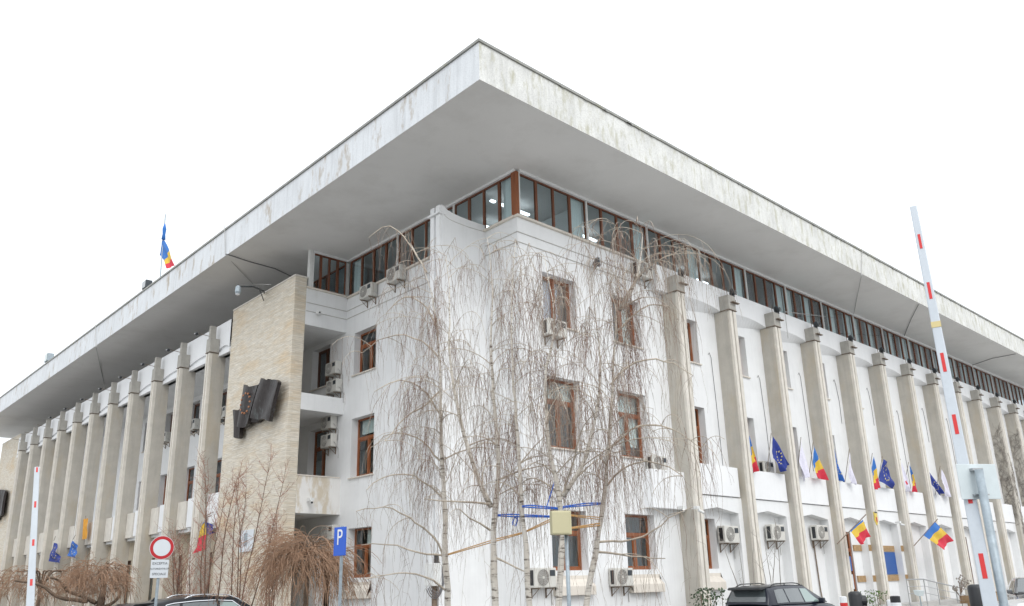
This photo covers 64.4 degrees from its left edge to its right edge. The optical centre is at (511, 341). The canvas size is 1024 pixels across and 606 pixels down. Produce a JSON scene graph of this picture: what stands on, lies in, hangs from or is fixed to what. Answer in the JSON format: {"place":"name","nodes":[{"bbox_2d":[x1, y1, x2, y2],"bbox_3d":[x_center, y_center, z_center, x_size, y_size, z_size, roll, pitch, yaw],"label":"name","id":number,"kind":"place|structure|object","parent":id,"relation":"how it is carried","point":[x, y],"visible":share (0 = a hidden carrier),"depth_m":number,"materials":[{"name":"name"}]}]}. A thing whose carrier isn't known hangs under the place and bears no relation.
{"place":"outdoors","nodes":[
{"label":"outdoors","id":0,"kind":"place"},
{"bbox_2d":[0,0,1023,457],"label":"sky","id":1,"kind":"structure","parent":0,"point":[117,117],"materials":[{"name":"white"}]},
{"bbox_2d":[952,574,970,605],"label":"seed head plant","id":2,"kind":"object","parent":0,"point":[961,586],"visible":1,"depth_m":37.95,"materials":[{"name":"grey plant"}]},
{"label":"road","id":3,"kind":"structure","parent":0,"visible":0},
{"bbox_2d":[549,511,571,605],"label":"sign","id":4,"kind":"object","parent":3,"relation":"on","point":[560,523],"visible":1,"depth_m":11.55,"materials":[{"name":"metal"}]},
{"bbox_2d":[468,252,722,605],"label":"birch tree","id":5,"kind":"object","parent":3,"relation":"on","point":[561,542],"visible":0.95,"depth_m":12.74,"materials":[{"name":"grey plant"}]},
{"bbox_2d":[511,216,742,605],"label":"birch tree","id":6,"kind":"object","parent":3,"relation":"on","point":[621,305],"visible":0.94,"depth_m":13.27,"materials":[{"name":"grey plant"}]},
{"bbox_2d":[848,591,866,605],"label":"sensor post","id":7,"kind":"object","parent":3,"relation":"on","point":[856,598],"visible":1,"depth_m":12.28,"materials":[{"name":"black plastic"}]},
{"bbox_2d":[910,205,997,605],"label":"barrier","id":8,"kind":"object","parent":3,"relation":"on","point":[985,577],"visible":0.98,"depth_m":7.25,"materials":[{"name":"white metal"}]},
{"bbox_2d":[967,584,982,605],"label":"sensor post","id":9,"kind":"object","parent":3,"relation":"on","point":[974,595],"visible":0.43,"depth_m":12.29,"materials":[{"name":"black plastic"}]},
{"bbox_2d":[956,464,1008,605],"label":"traffic sign","id":10,"kind":"object","parent":3,"relation":"on","point":[979,481],"visible":1,"depth_m":6.91,"materials":[{"name":"metal"}]},
{"bbox_2d":[998,598,1023,605],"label":"parked car","id":11,"kind":"object","parent":3,"relation":"on","point":[1016,602],"visible":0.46,"depth_m":8.96,"materials":[{"name":"white paint"}]},
{"label":"side road","id":12,"kind":"structure","parent":0,"visible":0},
{"bbox_2d":[26,467,39,605],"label":"barrier","id":13,"kind":"object","parent":12,"relation":"on","point":[30,598],"visible":1,"depth_m":11.81,"materials":[{"name":"white metal"}]},
{"bbox_2d":[0,561,99,605],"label":"weeping shrub","id":14,"kind":"object","parent":12,"relation":"on","point":[40,580],"visible":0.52,"depth_m":21.97,"materials":[{"name":"brown plant"}]},
{"bbox_2d":[14,551,143,605],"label":"weeping shrub","id":15,"kind":"object","parent":12,"relation":"on","point":[105,580],"visible":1,"depth_m":20.83,"materials":[{"name":"brown plant"}]},
{"bbox_2d":[149,536,173,605],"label":"traffic sign","id":16,"kind":"object","parent":12,"relation":"on","point":[161,548],"visible":1,"depth_m":18.37,"materials":[{"name":"metal"}]},
{"bbox_2d":[115,594,249,605],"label":"parked car","id":17,"kind":"object","parent":12,"relation":"on","point":[201,600],"visible":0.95,"depth_m":19.69,"materials":[{"name":"black paint"}]},
{"bbox_2d":[184,450,254,604],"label":"bare sapling","id":18,"kind":"object","parent":12,"relation":"on","point":[205,544],"visible":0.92,"depth_m":20.29,"materials":[{"name":"brown plant"}]},
{"bbox_2d":[231,512,382,605],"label":"weeping shrub","id":19,"kind":"object","parent":12,"relation":"on","point":[290,561],"visible":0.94,"depth_m":16.63,"materials":[{"name":"brown plant"}]},
{"bbox_2d":[333,526,346,605],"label":"parking sign","id":20,"kind":"object","parent":12,"relation":"on","point":[340,541],"visible":1,"depth_m":14.99,"materials":[{"name":"metal"}]},
{"bbox_2d":[332,226,547,605],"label":"birch tree","id":21,"kind":"object","parent":12,"relation":"on","point":[447,590],"visible":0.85,"depth_m":14.77,"materials":[{"name":"grey plant"}]},
{"bbox_2d":[358,232,624,605],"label":"birch tree","id":22,"kind":"object","parent":12,"relation":"on","point":[494,581],"visible":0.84,"depth_m":14.07,"materials":[{"name":"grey plant"}]},
{"bbox_2d":[448,519,549,554],"bbox_3d":[-0.281,3.264,13.554,2.712,0.518,0.102,-17,-23,42],"label":"strap","id":23,"kind":"object","parent":22,"relation":"attached to","point":[530,529],"visible":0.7,"depth_m":13.43,"materials":[{"name":"brown"}]},
{"bbox_2d":[426,240,614,605],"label":"birch tree","id":24,"kind":"object","parent":12,"relation":"on","point":[526,558],"visible":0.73,"depth_m":13.37,"materials":[{"name":"grey plant"}]},
{"label":"ground","id":25,"kind":"structure","parent":0,"visible":0},
{"bbox_2d":[154,516,211,596],"bbox_3d":[-9.190,6.848,22.712,1.483,3.739,2.274,1,-17,-8],"label":"bare sapling","id":26,"kind":"object","parent":25,"relation":"on","point":[180,570],"visible":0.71,"depth_m":22.83,"materials":[{"name":"brown plant"}]},
{"bbox_2d":[207,442,300,605],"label":"bare sapling","id":27,"kind":"object","parent":25,"relation":"on","point":[240,556],"visible":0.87,"depth_m":21.47,"materials":[{"name":"brown plant"}]},
{"bbox_2d":[251,506,290,605],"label":"bare sapling","id":28,"kind":"object","parent":25,"relation":"on","point":[266,595],"visible":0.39,"depth_m":20.90,"materials":[{"name":"brown plant"}]},
{"bbox_2d":[0,38,1023,605],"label":"office building","id":29,"kind":"structure","parent":25,"relation":"on","point":[476,142],"depth_m":33.40,"materials":[{"name":"paint"}]},
{"bbox_2d":[0,490,6,516],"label":"bronze relief","id":30,"kind":"object","parent":29,"relation":"attached to","point":[3,493],"visible":1,"depth_m":62.76,"materials":[{"name":"metal"}]},
{"bbox_2d":[49,536,60,562],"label":"flag","id":31,"kind":"object","parent":29,"relation":"attached to","point":[54,556],"visible":1,"depth_m":48.70,"materials":[{"name":"fabric"}]},
{"bbox_2d":[67,535,77,557],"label":"flag","id":32,"kind":"object","parent":29,"relation":"attached to","point":[73,550],"visible":1,"depth_m":46.14,"materials":[{"name":"fabric"}]},
{"bbox_2d":[160,214,174,276],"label":"flag","id":33,"kind":"object","parent":29,"relation":"attached to","point":[165,255],"visible":0.97,"depth_m":65.31,"materials":[{"name":"fabric"}]},
{"bbox_2d":[190,418,199,436],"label":"air conditioner","id":34,"kind":"object","parent":29,"relation":"attached to","point":[195,423],"visible":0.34,"depth_m":43.85,"materials":[{"name":"metal"}]},
{"bbox_2d":[193,512,212,552],"bbox_3d":[-12.965,7.942,33.921,0.685,1.754,1.292,2,-17,-10],"label":"flag","id":35,"kind":"object","parent":29,"relation":"attached to","point":[200,542],"visible":0.69,"depth_m":33.52,"materials":[{"name":"fabric"}]},
{"bbox_2d":[239,529,253,551],"bbox_3d":[-10.486,7.880,32.143,0.043,0.840,1.138,13,-22,-41],"label":"wall plaque","id":36,"kind":"object","parent":29,"relation":"attached to","point":[247,533],"depth_m":32.07,"materials":[{"name":"metal"}]},
{"bbox_2d":[233,378,281,438],"bbox_3d":[-10.407,2.639,33.163,0.490,2.236,4.416,13,-22,-41],"label":"bronze relief","id":37,"kind":"object","parent":29,"relation":"attached to","point":[258,403],"visible":1,"depth_m":32.78,"materials":[{"name":"black metal"}]},
{"bbox_2d":[309,348,329,391],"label":"window","id":38,"kind":"structure","parent":29,"relation":"in","point":[327,351],"depth_m":35.78,"materials":[{"name":"brown wood"}]},
{"bbox_2d":[313,431,325,475],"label":"window","id":39,"kind":"structure","parent":29,"relation":"in","point":[316,449],"depth_m":34.74,"materials":[{"name":"brown wood"}]},
{"bbox_2d":[312,252,345,294],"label":"ribbon window","id":40,"kind":"structure","parent":29,"relation":"in","point":[321,256],"depth_m":34.32,"materials":[{"name":"brown wood"}]},
{"bbox_2d":[320,433,338,455],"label":"air conditioner","id":41,"kind":"object","parent":29,"relation":"attached to","point":[329,440],"visible":1,"depth_m":33.11,"materials":[{"name":"metal"}]},
{"bbox_2d":[320,415,338,434],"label":"air conditioner","id":42,"kind":"object","parent":29,"relation":"attached to","point":[328,423],"visible":0.98,"depth_m":33.36,"materials":[{"name":"metal"}]},
{"bbox_2d":[321,525,338,543],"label":"air conditioner","id":43,"kind":"object","parent":29,"relation":"attached to","point":[326,533],"visible":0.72,"depth_m":31.81,"materials":[{"name":"metal"}]},
{"bbox_2d":[325,360,342,384],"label":"air conditioner","id":44,"kind":"object","parent":29,"relation":"attached to","point":[333,368],"visible":0.98,"depth_m":33.90,"materials":[{"name":"metal"}]},
{"bbox_2d":[326,378,343,401],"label":"air conditioner","id":45,"kind":"object","parent":29,"relation":"attached to","point":[333,386],"visible":0.99,"depth_m":33.58,"materials":[{"name":"metal"}]},
{"bbox_2d":[342,527,371,598],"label":"window","id":46,"kind":"structure","parent":29,"relation":"in","point":[356,547],"depth_m":30.66,"materials":[{"name":"brown wood"}]},
{"bbox_2d":[348,416,373,479],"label":"window","id":47,"kind":"structure","parent":29,"relation":"in","point":[366,421],"depth_m":32.29,"materials":[{"name":"brown wood"}]},
{"bbox_2d":[351,329,375,376],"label":"window","id":48,"kind":"structure","parent":29,"relation":"in","point":[362,347],"depth_m":33.24,"materials":[{"name":"brown wood"}]},
{"bbox_2d":[359,282,378,307],"bbox_3d":[-5.808,-1.792,32.996,0.369,1.070,0.993,13,-22,-41],"label":"air conditioner","id":49,"kind":"object","parent":29,"relation":"attached to","point":[368,291],"visible":0.98,"depth_m":32.88,"materials":[{"name":"metal"}]},
{"bbox_2d":[350,235,398,294],"bbox_3d":[-5.659,-3.052,33.603,0.207,1.620,3.582,13,-22,-40],"label":"ribbon window","id":50,"kind":"structure","parent":29,"relation":"in","point":[360,264],"depth_m":34.25,"materials":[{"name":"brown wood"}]},
{"bbox_2d":[386,264,408,292],"bbox_3d":[-4.475,-2.363,31.639,0.388,1.124,1.043,13,-22,-41],"label":"air conditioner","id":51,"kind":"object","parent":29,"relation":"attached to","point":[401,269],"visible":0.89,"depth_m":31.52,"materials":[{"name":"metal"}]},
{"bbox_2d":[398,204,454,264],"bbox_3d":[-3.287,-3.865,31.076,0.150,1.620,3.580,13,-22,-41],"label":"ribbon window","id":52,"kind":"structure","parent":29,"relation":"in","point":[453,207],"depth_m":31.51,"materials":[{"name":"brown wood"}]},
{"bbox_2d":[424,555,443,605],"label":"meter box","id":53,"kind":"object","parent":29,"relation":"attached to","point":[438,576],"visible":0.81,"depth_m":23.61,"materials":[{"name":"white metal"}]},
{"bbox_2d":[455,174,511,227],"bbox_3d":[-0.936,-4.616,28.752,0.194,1.620,3.240,13,-22,-41],"label":"ribbon window","id":54,"kind":"structure","parent":29,"relation":"in","point":[506,184],"depth_m":28.25,"materials":[{"name":"brown wood"}]},
{"bbox_2d":[530,568,555,604],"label":"air conditioner","id":55,"kind":"object","parent":29,"relation":"attached to","point":[539,578],"visible":0.93,"depth_m":23.86,"materials":[{"name":"grey"}]},
{"bbox_2d":[520,174,586,239],"bbox_3d":[1.407,-4.676,28.751,3.380,1.620,0.194,13,-22,-41],"label":"ribbon window","id":56,"kind":"structure","parent":29,"relation":"in","point":[573,206],"depth_m":29.36,"materials":[{"name":"brown wood"}]},
{"bbox_2d":[542,317,566,351],"bbox_3d":[1.454,-0.166,26.909,0.993,1.070,0.369,13,-22,-41],"label":"air conditioner","id":57,"kind":"object","parent":29,"relation":"attached to","point":[547,324],"visible":0.41,"depth_m":26.76,"materials":[{"name":"metal"}]},
{"bbox_2d":[542,276,578,332],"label":"window","id":58,"kind":"structure","parent":29,"relation":"in","point":[553,282],"depth_m":28.05,"materials":[{"name":"brown wood"}]},
{"bbox_2d":[547,379,585,452],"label":"window","id":59,"kind":"structure","parent":29,"relation":"in","point":[562,382],"depth_m":27.14,"materials":[{"name":"brown wood"}]},
{"bbox_2d":[551,510,596,595],"bbox_3d":[1.789,6.594,25.429,1.710,2.570,0.593,13,-22,-41],"label":"window","id":60,"kind":"structure","parent":29,"relation":"in","point":[581,582],"depth_m":25.30,"materials":[{"name":"brown wood"}]},
{"bbox_2d":[585,201,647,262],"bbox_3d":[3.963,-4.070,31.002,3.582,1.620,0.207,14,-22,-42],"label":"ribbon window","id":61,"kind":"structure","parent":29,"relation":"in","point":[631,223],"depth_m":31.47,"materials":[{"name":"brown wood"}]},
{"bbox_2d":[609,568,633,601],"bbox_3d":[3.586,7.902,26.372,0.993,1.070,0.369,13,-22,-41],"label":"air conditioner","id":62,"kind":"object","parent":29,"relation":"attached to","point":[628,574],"visible":0.88,"depth_m":26.20,"materials":[{"name":"metal"}]},
{"bbox_2d":[612,299,642,349],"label":"window","id":63,"kind":"structure","parent":29,"relation":"in","point":[631,323],"depth_m":30.58,"materials":[{"name":"brown wood"}]},
{"bbox_2d":[618,393,644,459],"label":"window","id":64,"kind":"structure","parent":29,"relation":"in","point":[635,397],"depth_m":29.49,"materials":[{"name":"brown wood"}]},
{"bbox_2d":[632,261,652,294],"bbox_3d":[5.038,-2.438,31.097,1.043,1.124,0.387,13,-22,-41],"label":"air conditioner","id":65,"kind":"object","parent":29,"relation":"attached to","point":[644,274],"visible":0.54,"depth_m":30.98,"materials":[{"name":"metal"}]},
{"bbox_2d":[625,515,664,592],"bbox_3d":[4.391,7.219,27.746,1.670,2.570,0.593,13,-22,-41],"label":"window","id":66,"kind":"structure","parent":29,"relation":"in","point":[638,583],"depth_m":27.72,"materials":[{"name":"brown wood"}]},
{"bbox_2d":[646,455,666,471],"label":"air conditioner","id":67,"kind":"object","parent":29,"relation":"attached to","point":[658,459],"visible":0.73,"depth_m":28.77,"materials":[{"name":"metal"}]},
{"bbox_2d":[645,227,700,280],"bbox_3d":[6.580,-3.442,33.332,3.582,1.620,0.207,14,-22,-42],"label":"ribbon window","id":68,"kind":"structure","parent":29,"relation":"in","point":[691,267],"depth_m":33.81,"materials":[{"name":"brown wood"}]},
{"bbox_2d":[687,323,701,365],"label":"window","id":69,"kind":"structure","parent":29,"relation":"in","point":[688,326],"depth_m":33.11,"materials":[{"name":"brown wood"}]},
{"bbox_2d":[695,409,702,462],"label":"window","id":70,"kind":"structure","parent":29,"relation":"in","point":[696,410],"depth_m":32.10,"materials":[{"name":"brown wood"}]},
{"bbox_2d":[705,519,726,589],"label":"window","id":71,"kind":"structure","parent":29,"relation":"in","point":[716,580],"depth_m":30.21,"materials":[{"name":"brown wood"}]},
{"bbox_2d":[698,249,746,298],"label":"ribbon window","id":72,"kind":"structure","parent":29,"relation":"in","point":[735,273],"depth_m":36.26,"materials":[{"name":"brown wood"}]},
{"bbox_2d":[717,525,739,558],"bbox_3d":[8.282,7.628,30.903,1.113,1.198,0.413,13,-22,-41],"label":"air conditioner","id":73,"kind":"object","parent":29,"relation":"attached to","point":[728,534],"visible":0.99,"depth_m":30.71,"materials":[{"name":"metal"}]},
{"bbox_2d":[749,436,758,472],"bbox_3d":[9.570,4.455,32.599,0.750,1.640,0.291,5,-18,-20],"label":"flag","id":74,"kind":"object","parent":29,"relation":"attached to","point":[754,464],"visible":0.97,"depth_m":32.44,"materials":[{"name":"fabric"}]},
{"bbox_2d":[741,269,786,313],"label":"ribbon window","id":75,"kind":"structure","parent":29,"relation":"in","point":[768,300],"depth_m":38.27,"materials":[{"name":"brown glass"}]},
{"bbox_2d":[758,461,773,472],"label":"air conditioner","id":76,"kind":"object","parent":29,"relation":"attached to","point":[762,465],"visible":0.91,"depth_m":33.87,"materials":[{"name":"metal"}]},
{"bbox_2d":[765,524,785,554],"bbox_3d":[10.798,8.095,33.188,1.113,1.198,0.413,13,-22,-41],"label":"air conditioner","id":77,"kind":"object","parent":29,"relation":"attached to","point":[780,534],"visible":0.92,"depth_m":33.00,"materials":[{"name":"metal"}]},
{"bbox_2d":[767,437,788,471],"bbox_3d":[11.169,4.743,34.012,1.472,1.729,0.345,9,-19,-31],"label":"flag","id":78,"kind":"object","parent":29,"relation":"attached to","point":[780,458],"visible":1,"depth_m":33.89,"materials":[{"name":"fabric"}]},
{"bbox_2d":[782,286,823,328],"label":"ribbon window","id":79,"kind":"structure","parent":29,"relation":"in","point":[795,297],"depth_m":40.37,"materials":[{"name":"brown glass"}]},
{"bbox_2d":[798,439,809,480],"bbox_3d":[12.542,5.090,35.185,0.584,1.970,0.376,-2,-17,1],"label":"flag","id":80,"kind":"object","parent":29,"relation":"attached to","point":[802,461],"visible":0.99,"depth_m":35.17,"materials":[{"name":"fabric"}]},
{"bbox_2d":[808,444,828,479],"bbox_3d":[13.538,5.343,36.215,1.027,1.723,0.460,13,-22,-41],"label":"flag","id":81,"kind":"object","parent":29,"relation":"attached to","point":[820,471],"visible":1,"depth_m":36.06,"materials":[{"name":"fabric"}]},
{"bbox_2d":[810,525,828,553],"bbox_3d":[13.530,8.677,35.645,1.113,1.198,0.413,13,-22,-41],"label":"air conditioner","id":82,"kind":"object","parent":29,"relation":"attached to","point":[819,533],"visible":1,"depth_m":35.44,"materials":[{"name":"metal"}]},
{"bbox_2d":[817,301,855,340],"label":"ribbon window","id":83,"kind":"structure","parent":29,"relation":"in","point":[831,323],"depth_m":42.71,"materials":[{"name":"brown glass"}]},
{"bbox_2d":[845,452,856,484],"bbox_3d":[15.847,5.881,38.215,0.640,1.723,0.283,3,-17,-14],"label":"flag","id":84,"kind":"object","parent":29,"relation":"attached to","point":[852,478],"visible":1,"depth_m":38.03,"materials":[{"name":"fabric"}]},
{"bbox_2d":[846,532,856,590],"bbox_3d":[15.214,10.357,37.166,1.580,3.230,0.110,13,-22,-41],"label":"entrance door","id":85,"kind":"structure","parent":29,"relation":"in","point":[847,536],"depth_m":37.61,"materials":[{"name":"brown wood"}]},
{"bbox_2d":[837,514,870,543],"bbox_3d":[14.649,8.052,34.965,3.105,1.348,0.163,13,-22,-41],"label":"flag","id":86,"kind":"object","parent":29,"relation":"attached to","point":[859,532],"visible":1,"depth_m":35.47,"materials":[{"name":"fabric"}]},
{"bbox_2d":[850,315,883,349],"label":"ribbon window","id":87,"kind":"structure","parent":29,"relation":"in","point":[860,324],"depth_m":45.06,"materials":[{"name":"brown glass"}]},
{"bbox_2d":[871,453,880,488],"bbox_3d":[17.692,6.348,39.789,0.790,1.811,0.362,5,-18,-20],"label":"flag","id":88,"kind":"object","parent":29,"relation":"attached to","point":[875,478],"visible":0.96,"depth_m":39.82,"materials":[{"name":"fabric"}]},
{"bbox_2d":[878,459,894,488],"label":"flag","id":89,"kind":"object","parent":29,"relation":"attached to","point":[884,476],"visible":1,"depth_m":40.61,"materials":[{"name":"fabric"}]},
{"bbox_2d":[878,327,909,360],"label":"ribbon window","id":90,"kind":"structure","parent":29,"relation":"in","point":[888,334],"depth_m":47.41,"materials":[{"name":"brown glass"}]},
{"bbox_2d":[900,459,910,491],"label":"flag","id":91,"kind":"object","parent":29,"relation":"attached to","point":[906,484],"visible":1,"depth_m":42.04,"materials":[{"name":"fabric"}]},
{"bbox_2d":[904,339,933,369],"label":"ribbon window","id":92,"kind":"structure","parent":29,"relation":"in","point":[913,345],"depth_m":49.74,"materials":[{"name":"brown glass"}]},
{"bbox_2d":[914,519,953,549],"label":"flag","id":93,"kind":"object","parent":29,"relation":"attached to","point":[937,534],"visible":1,"depth_m":41.06,"materials":[{"name":"fabric"}]},
{"bbox_2d":[929,472,944,495],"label":"flag","id":94,"kind":"object","parent":29,"relation":"attached to","point":[936,486],"visible":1,"depth_m":44.68,"materials":[{"name":"fabric"}]},
{"bbox_2d":[928,349,955,378],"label":"ribbon window","id":95,"kind":"structure","parent":29,"relation":"in","point":[935,354],"depth_m":51.46,"materials":[{"name":"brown wood"}]},
{"bbox_2d":[935,468,951,496],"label":"flag","id":96,"kind":"object","parent":29,"relation":"attached to","point":[947,490],"visible":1,"depth_m":45.66,"materials":[{"name":"fabric"}]},
{"bbox_2d":[950,358,975,386],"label":"ribbon window","id":97,"kind":"structure","parent":29,"relation":"in","point":[956,363],"depth_m":54.41,"materials":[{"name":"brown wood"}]},
{"bbox_2d":[970,367,993,393],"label":"ribbon window","id":98,"kind":"structure","parent":29,"relation":"in","point":[976,373],"depth_m":56.74,"materials":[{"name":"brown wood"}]},
{"bbox_2d":[988,374,1010,400],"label":"ribbon window","id":99,"kind":"structure","parent":29,"relation":"in","point":[994,378],"depth_m":59.08,"materials":[{"name":"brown glass"}]},
{"bbox_2d":[992,422,1023,532],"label":"dry creeper","id":100,"kind":"object","parent":29,"relation":"attached to","point":[1013,475],"visible":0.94,"depth_m":53.89,"materials":[{"name":"brown plant"}]},
{"bbox_2d":[1005,382,1023,404],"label":"ribbon window","id":101,"kind":"structure","parent":29,"relation":"in","point":[1011,389],"depth_m":61.35,"materials":[{"name":"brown glass"}]},
{"bbox_2d":[1008,428,1023,501],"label":"dry creeper","id":102,"kind":"object","parent":29,"relation":"attached to","point":[1018,460],"visible":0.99,"depth_m":56.83,"materials":[{"name":"brown plant"}]},
{"bbox_2d":[689,587,727,605],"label":"leafy plant","id":103,"kind":"object","parent":25,"relation":"on","point":[707,596],"visible":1,"depth_m":20.12,"materials":[{"name":"green plant"}]},
{"bbox_2d":[752,519,780,583],"bbox_3d":[7.903,7.280,25.067,0.815,3.425,1.552,-6,-17,16],"label":"bare sapling","id":104,"kind":"object","parent":25,"relation":"on","point":[769,557],"visible":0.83,"depth_m":25.07,"materials":[{"name":"brown plant"}]},
{"bbox_2d":[726,582,834,605],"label":"parked car","id":105,"kind":"object","parent":25,"relation":"on","point":[780,594],"visible":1,"depth_m":23.73,"materials":[{"name":"black paint"}]},
{"bbox_2d":[860,590,887,605],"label":"leafy plant","id":106,"kind":"object","parent":25,"relation":"on","point":[873,593],"visible":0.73,"depth_m":28.63,"materials":[{"name":"green plant"}]},
{"bbox_2d":[869,591,997,605],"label":"entrance steps","id":107,"kind":"structure","parent":25,"relation":"on","point":[953,602],"depth_m":38.85,"materials":[{"name":"grey stone"}]},
{"bbox_2d":[906,579,966,605],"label":"handrail","id":108,"kind":"object","parent":107,"relation":"on","point":[931,587],"visible":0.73,"depth_m":37.44,"materials":[{"name":"silver metal"}]},
{"bbox_2d":[1006,577,1023,599],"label":"parked car","id":109,"kind":"object","parent":25,"relation":"on","point":[1015,589],"visible":0.82,"depth_m":28.87,"materials":[{"name":"grey paint"}]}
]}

